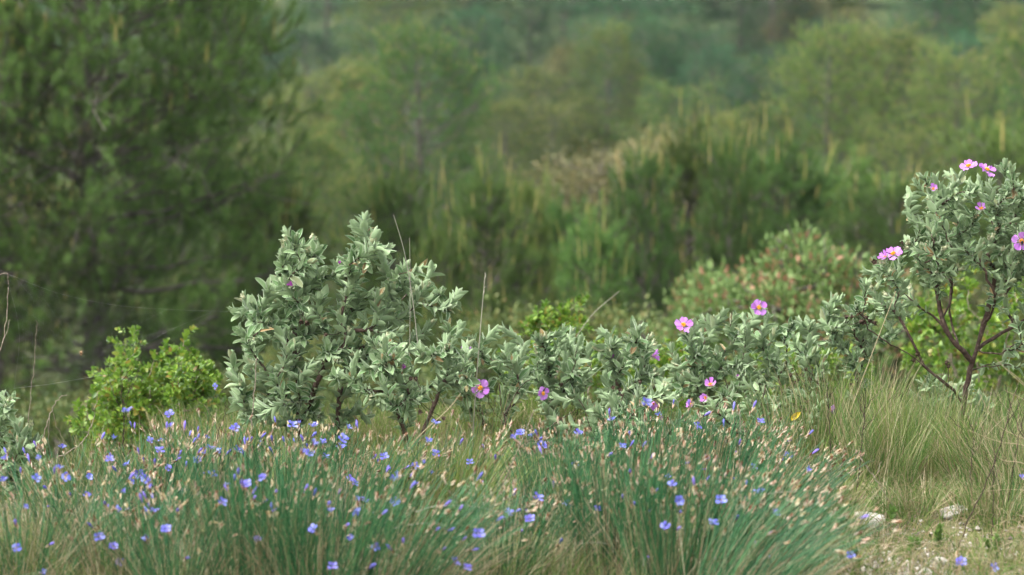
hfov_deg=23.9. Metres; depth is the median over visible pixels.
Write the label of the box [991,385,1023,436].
dead twig
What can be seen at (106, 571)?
grass tussock
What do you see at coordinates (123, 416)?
dead twig
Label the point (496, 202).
pine tree
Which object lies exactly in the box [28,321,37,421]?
dead twig
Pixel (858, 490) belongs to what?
grass tussock
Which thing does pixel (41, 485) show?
grass tussock
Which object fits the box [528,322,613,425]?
cistus bush
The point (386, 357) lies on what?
cistus bush
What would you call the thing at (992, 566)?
rush tuft
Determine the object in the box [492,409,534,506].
dry stalk
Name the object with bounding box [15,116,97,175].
oak shrub
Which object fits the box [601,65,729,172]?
pine tree
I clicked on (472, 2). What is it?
pine tree
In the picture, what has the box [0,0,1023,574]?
ground
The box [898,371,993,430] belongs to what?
cistus bush
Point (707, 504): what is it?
dry stalk
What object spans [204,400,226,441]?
dead twig
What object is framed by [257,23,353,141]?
pine tree
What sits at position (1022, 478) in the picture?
rush tuft
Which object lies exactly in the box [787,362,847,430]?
dead twig
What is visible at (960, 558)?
rush tuft
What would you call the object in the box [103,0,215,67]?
pine tree
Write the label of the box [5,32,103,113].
pine tree
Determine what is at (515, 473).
grass tussock
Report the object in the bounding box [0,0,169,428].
pine tree
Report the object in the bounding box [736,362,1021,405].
scrub
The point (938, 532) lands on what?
herb
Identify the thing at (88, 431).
dead twig
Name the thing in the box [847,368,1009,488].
grass tussock
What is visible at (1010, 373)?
dry stalk
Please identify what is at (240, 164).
pine tree
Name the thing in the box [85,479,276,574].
rush tuft
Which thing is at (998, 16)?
pine tree
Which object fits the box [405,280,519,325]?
scrub
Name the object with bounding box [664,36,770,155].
pine tree
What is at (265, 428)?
grass tussock
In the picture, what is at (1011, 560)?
grass tussock
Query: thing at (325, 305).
scrub
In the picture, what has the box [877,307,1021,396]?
oak shrub
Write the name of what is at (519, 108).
pine tree
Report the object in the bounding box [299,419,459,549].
rush tuft
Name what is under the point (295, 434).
rush tuft
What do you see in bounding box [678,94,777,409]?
pine tree
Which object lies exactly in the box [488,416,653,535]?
rush tuft
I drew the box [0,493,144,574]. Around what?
grass tussock
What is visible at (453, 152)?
scrub
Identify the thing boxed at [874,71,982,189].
pine tree
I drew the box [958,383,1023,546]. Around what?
dead twig
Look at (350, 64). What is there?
pine tree
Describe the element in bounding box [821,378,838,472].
dead twig
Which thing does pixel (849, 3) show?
oak shrub
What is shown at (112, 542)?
rush tuft
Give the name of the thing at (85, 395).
scrub
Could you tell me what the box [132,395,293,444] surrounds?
grass tussock
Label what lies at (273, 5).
oak shrub
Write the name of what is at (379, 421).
grass tussock
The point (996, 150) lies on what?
pine tree
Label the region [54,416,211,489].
grass tussock
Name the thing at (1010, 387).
grass tussock
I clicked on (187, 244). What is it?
scrub
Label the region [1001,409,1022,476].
dry stalk
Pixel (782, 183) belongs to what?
pine tree
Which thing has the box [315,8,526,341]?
pine tree
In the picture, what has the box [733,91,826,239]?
pine tree
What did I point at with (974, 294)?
scrub
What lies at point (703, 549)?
herb
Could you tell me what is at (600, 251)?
pine tree
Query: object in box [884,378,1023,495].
grass tussock
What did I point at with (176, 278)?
oak shrub
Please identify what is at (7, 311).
dead twig
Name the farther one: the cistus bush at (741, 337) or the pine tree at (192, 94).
the pine tree at (192, 94)
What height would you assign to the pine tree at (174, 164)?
3.318 m
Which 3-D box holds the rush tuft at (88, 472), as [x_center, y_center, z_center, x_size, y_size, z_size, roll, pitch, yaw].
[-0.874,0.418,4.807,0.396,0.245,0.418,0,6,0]
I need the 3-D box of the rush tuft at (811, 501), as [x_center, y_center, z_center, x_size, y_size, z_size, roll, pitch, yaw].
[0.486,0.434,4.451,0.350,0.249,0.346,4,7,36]
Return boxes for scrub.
[0,245,69,293]
[2,300,83,379]
[3,264,121,362]
[3,394,140,492]
[4,351,73,415]
[15,375,162,429]
[29,309,277,400]
[127,233,233,294]
[194,267,357,324]
[231,342,444,424]
[317,329,424,410]
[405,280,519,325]
[413,167,486,217]
[414,291,695,417]
[415,234,540,305]
[433,140,480,164]
[494,254,694,323]
[647,239,772,268]
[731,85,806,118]
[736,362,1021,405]
[834,257,1010,355]
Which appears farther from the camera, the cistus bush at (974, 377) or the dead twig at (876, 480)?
the cistus bush at (974, 377)
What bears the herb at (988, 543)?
on the ground at (874, 6)
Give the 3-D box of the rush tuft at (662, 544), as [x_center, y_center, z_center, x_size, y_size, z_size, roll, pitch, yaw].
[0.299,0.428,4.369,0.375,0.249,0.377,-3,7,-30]
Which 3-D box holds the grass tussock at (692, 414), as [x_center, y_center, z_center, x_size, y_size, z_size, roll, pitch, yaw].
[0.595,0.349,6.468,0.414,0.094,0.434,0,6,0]
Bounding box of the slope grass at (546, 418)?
[135,386,1023,455]
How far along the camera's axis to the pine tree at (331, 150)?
23.86 m
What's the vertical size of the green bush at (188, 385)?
0.603 m
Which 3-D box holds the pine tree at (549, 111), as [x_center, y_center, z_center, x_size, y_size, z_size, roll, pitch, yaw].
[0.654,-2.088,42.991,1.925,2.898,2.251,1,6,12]
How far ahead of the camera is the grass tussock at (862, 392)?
6.00 m
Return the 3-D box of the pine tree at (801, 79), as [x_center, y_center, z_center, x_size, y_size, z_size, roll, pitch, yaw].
[4.179,-1.661,32.047,2.500,4.040,2.598,4,7,31]
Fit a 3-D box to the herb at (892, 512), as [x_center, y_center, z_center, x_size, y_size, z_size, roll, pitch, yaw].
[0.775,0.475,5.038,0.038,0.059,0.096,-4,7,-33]
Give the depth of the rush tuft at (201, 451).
4.89 m
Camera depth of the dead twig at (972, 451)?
5.16 m
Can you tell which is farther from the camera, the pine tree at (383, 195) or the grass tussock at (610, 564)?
the pine tree at (383, 195)
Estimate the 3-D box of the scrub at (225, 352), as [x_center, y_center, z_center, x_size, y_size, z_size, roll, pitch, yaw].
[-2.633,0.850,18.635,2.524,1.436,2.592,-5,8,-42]
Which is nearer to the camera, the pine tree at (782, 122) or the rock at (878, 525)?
the rock at (878, 525)
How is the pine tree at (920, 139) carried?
on the ground at (874, 6)
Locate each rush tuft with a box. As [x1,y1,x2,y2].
[0,432,180,549]
[0,454,139,574]
[22,407,222,574]
[73,409,235,538]
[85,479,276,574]
[140,383,291,523]
[154,432,368,574]
[213,465,432,574]
[215,416,370,534]
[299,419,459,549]
[323,463,543,574]
[377,410,559,520]
[441,464,610,574]
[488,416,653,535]
[507,397,727,574]
[576,398,724,508]
[576,450,800,574]
[657,399,809,516]
[657,451,858,574]
[677,478,901,574]
[729,430,874,541]
[839,551,855,566]
[929,551,969,571]
[977,555,998,574]
[994,467,1023,519]
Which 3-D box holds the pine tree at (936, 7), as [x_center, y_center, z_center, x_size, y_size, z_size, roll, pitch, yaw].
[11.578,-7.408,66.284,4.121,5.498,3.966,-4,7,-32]
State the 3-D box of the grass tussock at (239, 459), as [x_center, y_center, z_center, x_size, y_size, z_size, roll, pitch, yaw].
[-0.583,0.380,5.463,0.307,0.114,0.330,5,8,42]
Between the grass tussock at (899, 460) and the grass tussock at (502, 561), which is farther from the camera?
the grass tussock at (899, 460)
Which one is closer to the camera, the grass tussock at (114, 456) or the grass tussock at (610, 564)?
the grass tussock at (610, 564)
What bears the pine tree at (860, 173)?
on the ground at (874, 6)
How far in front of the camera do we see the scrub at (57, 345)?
24.17 m
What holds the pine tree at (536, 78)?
on the ground at (874, 6)
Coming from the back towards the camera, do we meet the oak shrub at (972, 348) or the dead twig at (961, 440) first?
the oak shrub at (972, 348)
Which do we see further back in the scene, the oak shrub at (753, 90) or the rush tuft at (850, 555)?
the oak shrub at (753, 90)
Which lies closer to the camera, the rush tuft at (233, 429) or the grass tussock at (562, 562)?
the grass tussock at (562, 562)
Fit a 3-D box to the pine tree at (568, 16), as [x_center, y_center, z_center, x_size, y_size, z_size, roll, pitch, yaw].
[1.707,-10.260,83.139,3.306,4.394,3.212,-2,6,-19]
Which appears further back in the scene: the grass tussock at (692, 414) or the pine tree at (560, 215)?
the pine tree at (560, 215)
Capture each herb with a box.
[293,522,313,551]
[690,536,714,571]
[837,498,852,538]
[843,542,862,565]
[866,499,896,523]
[907,535,923,559]
[931,522,943,550]
[983,533,1001,558]
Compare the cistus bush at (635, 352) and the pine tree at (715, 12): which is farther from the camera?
the pine tree at (715, 12)
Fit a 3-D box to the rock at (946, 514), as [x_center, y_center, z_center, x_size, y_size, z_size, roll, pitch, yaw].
[0.923,0.473,5.053,0.054,0.038,0.046,-3,7,-27]
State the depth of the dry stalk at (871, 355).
5.49 m
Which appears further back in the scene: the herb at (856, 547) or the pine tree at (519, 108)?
the pine tree at (519, 108)
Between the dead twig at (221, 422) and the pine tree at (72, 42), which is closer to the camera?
the dead twig at (221, 422)
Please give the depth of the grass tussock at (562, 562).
4.43 m
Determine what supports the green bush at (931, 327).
on the ground at (874, 6)
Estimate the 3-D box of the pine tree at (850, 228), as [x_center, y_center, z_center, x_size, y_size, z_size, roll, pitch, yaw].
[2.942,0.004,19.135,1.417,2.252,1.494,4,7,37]
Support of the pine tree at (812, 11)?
on the ground at (874, 6)
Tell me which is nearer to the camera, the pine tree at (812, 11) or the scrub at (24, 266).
the scrub at (24, 266)
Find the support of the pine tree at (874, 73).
on the ground at (874, 6)
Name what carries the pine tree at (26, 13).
on the ground at (874, 6)
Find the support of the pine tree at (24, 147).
on the ground at (874, 6)
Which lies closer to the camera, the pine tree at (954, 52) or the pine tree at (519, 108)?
the pine tree at (519, 108)
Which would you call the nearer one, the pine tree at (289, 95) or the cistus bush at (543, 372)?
the cistus bush at (543, 372)
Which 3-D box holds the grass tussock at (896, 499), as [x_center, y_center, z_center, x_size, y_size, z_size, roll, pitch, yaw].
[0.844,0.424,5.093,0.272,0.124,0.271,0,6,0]
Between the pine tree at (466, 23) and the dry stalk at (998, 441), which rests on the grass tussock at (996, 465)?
the dry stalk at (998, 441)
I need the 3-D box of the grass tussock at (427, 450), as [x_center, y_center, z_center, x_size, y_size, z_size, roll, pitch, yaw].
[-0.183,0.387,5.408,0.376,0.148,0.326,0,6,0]
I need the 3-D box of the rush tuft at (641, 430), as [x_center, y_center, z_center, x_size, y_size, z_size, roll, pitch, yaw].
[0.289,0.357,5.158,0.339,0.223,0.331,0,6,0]
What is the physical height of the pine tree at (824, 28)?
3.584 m
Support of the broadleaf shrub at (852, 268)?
on the ground at (874, 6)
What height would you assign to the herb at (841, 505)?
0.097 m
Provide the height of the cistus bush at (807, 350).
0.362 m
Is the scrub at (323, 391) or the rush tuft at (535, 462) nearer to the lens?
the rush tuft at (535, 462)
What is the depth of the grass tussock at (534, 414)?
6.23 m
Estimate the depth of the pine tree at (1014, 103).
49.26 m
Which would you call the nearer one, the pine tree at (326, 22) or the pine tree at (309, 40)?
the pine tree at (309, 40)
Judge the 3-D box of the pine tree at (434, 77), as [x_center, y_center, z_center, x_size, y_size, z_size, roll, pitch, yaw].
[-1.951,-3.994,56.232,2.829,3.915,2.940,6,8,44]
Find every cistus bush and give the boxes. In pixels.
[0,390,51,498]
[222,210,467,455]
[323,331,480,459]
[437,318,548,442]
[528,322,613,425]
[537,372,692,458]
[590,316,664,422]
[663,299,793,434]
[686,376,834,452]
[766,315,833,442]
[816,292,900,427]
[854,158,1023,437]
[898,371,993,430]
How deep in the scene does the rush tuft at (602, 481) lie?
4.49 m
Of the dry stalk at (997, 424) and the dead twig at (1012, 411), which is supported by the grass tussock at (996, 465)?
the dry stalk at (997, 424)
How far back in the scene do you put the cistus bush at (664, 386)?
5.82 m
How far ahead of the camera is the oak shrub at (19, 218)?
36.92 m
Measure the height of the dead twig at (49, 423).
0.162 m
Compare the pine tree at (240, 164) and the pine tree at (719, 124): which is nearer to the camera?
the pine tree at (240, 164)
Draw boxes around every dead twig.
[0,273,9,349]
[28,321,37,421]
[40,395,68,458]
[56,391,98,461]
[108,349,142,458]
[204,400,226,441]
[248,358,256,448]
[486,380,575,448]
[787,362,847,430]
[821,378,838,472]
[850,380,882,502]
[860,457,899,519]
[949,416,983,482]
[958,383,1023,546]
[968,417,982,491]
[983,441,1001,541]
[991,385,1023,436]
[1005,378,1023,504]
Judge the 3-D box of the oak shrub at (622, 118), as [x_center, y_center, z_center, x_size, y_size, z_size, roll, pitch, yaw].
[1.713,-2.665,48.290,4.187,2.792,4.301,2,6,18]
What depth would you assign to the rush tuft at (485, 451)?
4.98 m
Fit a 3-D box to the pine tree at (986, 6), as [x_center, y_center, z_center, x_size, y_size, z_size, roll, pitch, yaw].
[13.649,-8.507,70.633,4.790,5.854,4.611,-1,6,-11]
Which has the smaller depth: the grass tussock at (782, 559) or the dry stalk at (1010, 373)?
the grass tussock at (782, 559)
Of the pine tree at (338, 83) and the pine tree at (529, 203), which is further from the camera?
the pine tree at (338, 83)
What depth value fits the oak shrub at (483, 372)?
11.97 m
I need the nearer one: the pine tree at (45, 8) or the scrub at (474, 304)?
the scrub at (474, 304)
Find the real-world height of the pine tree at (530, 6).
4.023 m
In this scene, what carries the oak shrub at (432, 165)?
on the ground at (874, 6)
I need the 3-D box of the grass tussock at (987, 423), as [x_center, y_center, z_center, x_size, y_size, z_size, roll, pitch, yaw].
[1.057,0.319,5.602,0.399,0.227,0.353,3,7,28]
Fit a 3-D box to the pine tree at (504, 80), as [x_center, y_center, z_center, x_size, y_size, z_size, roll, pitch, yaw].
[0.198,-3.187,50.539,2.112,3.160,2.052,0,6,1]
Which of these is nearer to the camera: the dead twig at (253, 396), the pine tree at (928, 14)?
the dead twig at (253, 396)
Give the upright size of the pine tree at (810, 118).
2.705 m
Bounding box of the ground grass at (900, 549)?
[0,389,1023,574]
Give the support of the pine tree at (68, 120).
on the ground at (874, 6)
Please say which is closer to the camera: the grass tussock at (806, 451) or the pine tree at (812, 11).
the grass tussock at (806, 451)
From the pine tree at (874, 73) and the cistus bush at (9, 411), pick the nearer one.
the cistus bush at (9, 411)
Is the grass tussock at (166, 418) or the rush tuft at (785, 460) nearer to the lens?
the rush tuft at (785, 460)
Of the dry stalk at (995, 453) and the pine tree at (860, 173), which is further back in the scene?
the pine tree at (860, 173)
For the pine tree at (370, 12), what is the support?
on the ground at (874, 6)
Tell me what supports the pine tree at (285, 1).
on the ground at (874, 6)
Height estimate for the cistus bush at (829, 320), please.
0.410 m
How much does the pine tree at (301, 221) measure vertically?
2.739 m
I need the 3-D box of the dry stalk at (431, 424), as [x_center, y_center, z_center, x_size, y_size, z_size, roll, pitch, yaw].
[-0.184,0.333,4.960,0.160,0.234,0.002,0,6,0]
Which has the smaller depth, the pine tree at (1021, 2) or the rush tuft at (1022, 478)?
the rush tuft at (1022, 478)
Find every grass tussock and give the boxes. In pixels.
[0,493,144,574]
[14,440,158,505]
[21,523,222,574]
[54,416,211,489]
[54,437,186,475]
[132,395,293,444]
[195,427,323,488]
[199,412,350,452]
[267,409,406,452]
[325,403,460,446]
[349,429,502,486]
[362,412,555,537]
[403,523,573,574]
[404,426,542,494]
[433,388,582,435]
[441,370,539,470]
[449,443,571,507]
[449,526,617,574]
[527,520,672,574]
[660,400,792,432]
[687,531,863,574]
[712,471,898,545]
[716,357,908,477]
[761,337,932,468]
[774,452,892,517]
[786,357,953,443]
[795,534,885,574]
[811,385,958,490]
[819,360,987,444]
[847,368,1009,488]
[854,460,974,522]
[884,376,1023,472]
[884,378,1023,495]
[905,380,1023,431]
[922,458,1023,524]
[924,394,1023,506]
[951,527,1023,573]
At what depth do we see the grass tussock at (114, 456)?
5.88 m
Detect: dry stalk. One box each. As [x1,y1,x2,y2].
[394,217,417,342]
[398,393,460,470]
[409,238,410,355]
[472,273,485,441]
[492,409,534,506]
[560,491,793,558]
[576,292,617,336]
[825,361,860,447]
[835,291,895,455]
[969,430,1023,445]
[979,422,1023,463]
[980,395,1023,438]
[995,358,1023,385]
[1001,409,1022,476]
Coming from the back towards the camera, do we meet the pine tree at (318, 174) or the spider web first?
the pine tree at (318, 174)
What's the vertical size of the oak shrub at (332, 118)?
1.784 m
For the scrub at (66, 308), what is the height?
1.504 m
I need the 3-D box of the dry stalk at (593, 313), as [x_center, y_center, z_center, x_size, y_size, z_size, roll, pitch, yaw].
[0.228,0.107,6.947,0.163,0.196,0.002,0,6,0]
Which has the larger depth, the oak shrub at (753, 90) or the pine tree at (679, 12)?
the pine tree at (679, 12)
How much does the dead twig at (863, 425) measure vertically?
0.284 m
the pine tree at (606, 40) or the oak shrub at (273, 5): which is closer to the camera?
the pine tree at (606, 40)
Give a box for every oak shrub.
[0,141,100,238]
[0,170,102,256]
[0,379,130,494]
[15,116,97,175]
[122,251,231,359]
[132,26,206,75]
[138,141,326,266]
[152,342,294,453]
[235,130,306,172]
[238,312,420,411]
[249,0,284,18]
[288,110,373,140]
[362,150,463,223]
[418,310,524,418]
[483,87,678,174]
[494,108,727,254]
[507,282,604,391]
[549,138,657,216]
[583,11,687,88]
[702,60,793,136]
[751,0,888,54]
[815,0,865,22]
[816,37,966,131]
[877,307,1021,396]
[936,287,1023,400]
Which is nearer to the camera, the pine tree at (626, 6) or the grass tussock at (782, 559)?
the grass tussock at (782, 559)
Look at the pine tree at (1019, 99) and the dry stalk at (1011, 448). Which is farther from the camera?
the pine tree at (1019, 99)
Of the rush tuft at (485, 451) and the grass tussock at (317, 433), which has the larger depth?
the grass tussock at (317, 433)
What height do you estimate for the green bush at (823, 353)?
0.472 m
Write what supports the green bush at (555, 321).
on the ground at (874, 6)
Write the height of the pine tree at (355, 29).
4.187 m
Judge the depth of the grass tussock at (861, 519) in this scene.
4.86 m
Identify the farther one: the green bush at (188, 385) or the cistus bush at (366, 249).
the green bush at (188, 385)
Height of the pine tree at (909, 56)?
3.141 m
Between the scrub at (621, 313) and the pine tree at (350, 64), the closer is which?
the scrub at (621, 313)
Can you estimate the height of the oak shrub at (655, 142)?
2.840 m
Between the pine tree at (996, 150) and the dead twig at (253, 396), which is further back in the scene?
the pine tree at (996, 150)
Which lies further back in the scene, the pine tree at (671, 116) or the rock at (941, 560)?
the pine tree at (671, 116)
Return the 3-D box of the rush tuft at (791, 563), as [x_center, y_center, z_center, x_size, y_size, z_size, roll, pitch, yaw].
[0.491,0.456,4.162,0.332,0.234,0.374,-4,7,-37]
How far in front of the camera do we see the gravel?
4.66 m
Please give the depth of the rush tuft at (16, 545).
4.40 m
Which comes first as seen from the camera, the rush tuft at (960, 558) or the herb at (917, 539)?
the rush tuft at (960, 558)
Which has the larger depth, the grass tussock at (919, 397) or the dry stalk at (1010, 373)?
the grass tussock at (919, 397)
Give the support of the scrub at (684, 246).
on the ground at (874, 6)
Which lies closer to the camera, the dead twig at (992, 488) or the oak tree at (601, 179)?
the dead twig at (992, 488)
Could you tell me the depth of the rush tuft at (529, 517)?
4.43 m
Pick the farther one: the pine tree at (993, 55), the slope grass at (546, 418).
the pine tree at (993, 55)
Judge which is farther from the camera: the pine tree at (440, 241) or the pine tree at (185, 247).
the pine tree at (185, 247)
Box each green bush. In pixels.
[63,324,227,465]
[489,330,699,425]
[517,294,594,411]
[749,337,894,422]
[900,261,1023,415]
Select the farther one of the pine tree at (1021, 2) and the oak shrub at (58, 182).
the pine tree at (1021, 2)
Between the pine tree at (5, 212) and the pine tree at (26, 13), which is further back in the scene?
the pine tree at (26, 13)
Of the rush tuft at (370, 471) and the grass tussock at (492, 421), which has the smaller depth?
the rush tuft at (370, 471)
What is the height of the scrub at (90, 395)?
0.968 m
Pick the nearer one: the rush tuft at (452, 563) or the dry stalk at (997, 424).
the rush tuft at (452, 563)
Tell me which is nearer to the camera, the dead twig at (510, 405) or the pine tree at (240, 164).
the dead twig at (510, 405)
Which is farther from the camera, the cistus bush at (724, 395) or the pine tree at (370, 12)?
the pine tree at (370, 12)
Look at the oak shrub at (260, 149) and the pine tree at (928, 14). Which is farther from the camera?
the pine tree at (928, 14)
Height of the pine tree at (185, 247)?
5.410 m
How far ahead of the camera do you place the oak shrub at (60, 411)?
12.05 m
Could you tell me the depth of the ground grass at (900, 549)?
4.89 m
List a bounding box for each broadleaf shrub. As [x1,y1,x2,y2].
[580,315,684,415]
[658,259,764,414]
[673,218,885,418]
[783,244,965,417]
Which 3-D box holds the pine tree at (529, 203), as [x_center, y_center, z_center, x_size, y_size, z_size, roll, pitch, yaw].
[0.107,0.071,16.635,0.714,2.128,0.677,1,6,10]
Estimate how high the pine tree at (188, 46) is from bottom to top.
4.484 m
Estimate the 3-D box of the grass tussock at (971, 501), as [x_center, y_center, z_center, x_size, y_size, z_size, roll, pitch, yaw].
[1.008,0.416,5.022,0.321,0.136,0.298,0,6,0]
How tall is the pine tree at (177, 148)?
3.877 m
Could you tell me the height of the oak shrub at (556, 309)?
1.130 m
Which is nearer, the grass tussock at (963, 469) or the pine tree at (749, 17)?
the grass tussock at (963, 469)
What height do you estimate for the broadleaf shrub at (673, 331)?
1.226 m
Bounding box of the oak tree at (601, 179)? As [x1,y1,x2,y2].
[462,131,707,318]
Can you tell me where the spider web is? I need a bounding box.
[11,275,231,385]
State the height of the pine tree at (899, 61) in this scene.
3.995 m
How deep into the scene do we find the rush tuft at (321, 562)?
4.25 m
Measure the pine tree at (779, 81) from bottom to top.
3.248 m
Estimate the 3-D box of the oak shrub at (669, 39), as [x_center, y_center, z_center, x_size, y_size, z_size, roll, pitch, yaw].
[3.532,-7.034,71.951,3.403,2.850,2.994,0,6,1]
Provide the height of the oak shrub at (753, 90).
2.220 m
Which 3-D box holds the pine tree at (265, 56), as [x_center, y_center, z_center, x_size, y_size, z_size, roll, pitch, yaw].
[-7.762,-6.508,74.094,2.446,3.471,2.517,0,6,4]
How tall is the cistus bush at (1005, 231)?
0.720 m
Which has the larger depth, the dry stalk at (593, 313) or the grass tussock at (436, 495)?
the dry stalk at (593, 313)
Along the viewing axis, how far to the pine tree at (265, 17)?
81.13 m
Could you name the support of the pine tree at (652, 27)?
on the ground at (874, 6)
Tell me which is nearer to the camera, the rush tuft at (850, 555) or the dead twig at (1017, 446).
the rush tuft at (850, 555)
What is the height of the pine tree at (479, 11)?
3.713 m
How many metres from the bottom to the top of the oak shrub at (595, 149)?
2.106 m
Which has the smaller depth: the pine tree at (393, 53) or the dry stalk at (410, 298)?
the dry stalk at (410, 298)
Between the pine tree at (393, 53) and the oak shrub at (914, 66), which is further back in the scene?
the oak shrub at (914, 66)
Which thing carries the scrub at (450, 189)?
on the ground at (874, 6)
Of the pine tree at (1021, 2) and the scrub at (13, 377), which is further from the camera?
the pine tree at (1021, 2)
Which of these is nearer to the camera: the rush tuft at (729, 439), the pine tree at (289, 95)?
the rush tuft at (729, 439)
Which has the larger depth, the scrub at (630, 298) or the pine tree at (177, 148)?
the pine tree at (177, 148)
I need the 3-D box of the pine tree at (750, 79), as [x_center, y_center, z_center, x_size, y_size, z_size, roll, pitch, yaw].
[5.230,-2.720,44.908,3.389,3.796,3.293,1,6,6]
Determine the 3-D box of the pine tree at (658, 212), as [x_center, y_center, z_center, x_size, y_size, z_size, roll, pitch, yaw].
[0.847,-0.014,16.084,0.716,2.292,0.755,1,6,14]
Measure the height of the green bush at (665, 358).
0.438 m
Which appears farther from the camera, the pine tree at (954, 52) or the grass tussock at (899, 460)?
the pine tree at (954, 52)
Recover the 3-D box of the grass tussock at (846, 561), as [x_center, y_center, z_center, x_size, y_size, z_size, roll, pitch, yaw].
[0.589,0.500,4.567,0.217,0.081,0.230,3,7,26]
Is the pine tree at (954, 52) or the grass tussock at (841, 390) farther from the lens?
the pine tree at (954, 52)
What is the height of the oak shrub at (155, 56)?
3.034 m
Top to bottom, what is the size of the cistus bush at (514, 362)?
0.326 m
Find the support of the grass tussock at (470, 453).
on the ground at (874, 6)
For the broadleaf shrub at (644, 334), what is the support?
on the ground at (874, 6)
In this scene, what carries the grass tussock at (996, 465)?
on the ground at (874, 6)
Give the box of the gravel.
[672,500,1023,574]
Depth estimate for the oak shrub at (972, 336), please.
11.95 m
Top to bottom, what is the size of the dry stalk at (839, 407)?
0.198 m
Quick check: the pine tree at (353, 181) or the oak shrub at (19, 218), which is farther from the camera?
the oak shrub at (19, 218)
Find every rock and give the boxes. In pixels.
[854,512,885,529]
[934,557,948,566]
[940,505,967,519]
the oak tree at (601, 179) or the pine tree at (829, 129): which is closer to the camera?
the oak tree at (601, 179)
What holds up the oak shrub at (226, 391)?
on the ground at (874, 6)
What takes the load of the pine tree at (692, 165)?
on the ground at (874, 6)
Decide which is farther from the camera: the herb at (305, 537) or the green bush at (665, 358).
the green bush at (665, 358)
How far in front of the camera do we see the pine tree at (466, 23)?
65.99 m
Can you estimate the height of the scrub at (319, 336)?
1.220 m
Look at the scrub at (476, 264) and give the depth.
30.09 m
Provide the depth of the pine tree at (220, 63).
16.96 m
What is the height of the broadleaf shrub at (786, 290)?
1.366 m
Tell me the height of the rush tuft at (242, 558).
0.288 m
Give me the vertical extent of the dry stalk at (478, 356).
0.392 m
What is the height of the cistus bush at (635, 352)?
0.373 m
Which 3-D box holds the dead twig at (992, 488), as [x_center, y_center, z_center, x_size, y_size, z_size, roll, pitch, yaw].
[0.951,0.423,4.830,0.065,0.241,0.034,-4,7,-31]
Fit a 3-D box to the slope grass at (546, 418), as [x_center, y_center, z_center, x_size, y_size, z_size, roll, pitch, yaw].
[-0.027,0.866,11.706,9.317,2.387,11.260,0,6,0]
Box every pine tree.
[0,0,46,99]
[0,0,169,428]
[0,0,336,416]
[0,98,54,387]
[2,125,59,221]
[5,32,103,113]
[33,70,132,192]
[36,0,55,20]
[55,11,136,83]
[71,103,214,383]
[96,0,271,365]
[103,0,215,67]
[109,69,233,256]
[136,5,246,127]
[137,60,231,181]
[158,136,287,342]
[200,142,337,354]
[203,75,346,226]
[224,0,282,98]
[234,20,287,128]
[254,115,369,340]
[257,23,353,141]
[262,138,375,270]
[265,63,357,184]
[276,0,338,11]
[283,0,374,52]
[288,52,436,323]
[302,145,402,340]
[307,55,430,216]
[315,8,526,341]
[325,0,461,120]
[326,140,461,382]
[327,0,430,71]
[376,33,479,178]
[405,14,497,143]
[409,188,475,394]
[419,0,500,80]
[428,1,519,121]
[430,134,542,408]
[445,92,571,250]
[471,58,616,204]
[475,60,566,188]
[480,0,582,97]
[481,148,569,342]
[507,90,602,200]
[518,169,601,332]
[526,0,604,48]
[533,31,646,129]
[550,0,699,127]
[550,184,639,402]
[554,15,659,214]
[563,11,700,137]
[593,119,689,326]
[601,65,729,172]
[608,0,712,52]
[613,89,755,323]
[647,17,747,145]
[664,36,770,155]
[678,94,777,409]
[679,102,774,252]
[682,0,824,47]
[707,41,853,171]
[717,0,836,80]
[721,104,848,291]
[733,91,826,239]
[739,100,820,170]
[754,10,896,248]
[760,14,884,138]
[766,39,888,163]
[769,133,921,277]
[805,80,927,182]
[806,151,976,320]
[808,16,965,236]
[824,38,912,162]
[848,107,971,307]
[857,23,1023,304]
[870,34,951,152]
[873,0,994,97]
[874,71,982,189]
[895,26,1023,190]
[899,0,985,41]
[914,0,1022,89]
[923,86,1023,311]
[939,13,1023,240]
[955,0,1023,120]
[960,0,1023,114]
[972,5,1023,286]
[984,61,1023,169]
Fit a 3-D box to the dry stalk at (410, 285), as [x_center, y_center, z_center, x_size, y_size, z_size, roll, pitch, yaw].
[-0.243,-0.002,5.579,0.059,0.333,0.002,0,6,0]
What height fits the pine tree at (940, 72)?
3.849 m
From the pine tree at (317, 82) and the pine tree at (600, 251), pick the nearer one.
the pine tree at (600, 251)
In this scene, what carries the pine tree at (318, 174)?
on the ground at (874, 6)

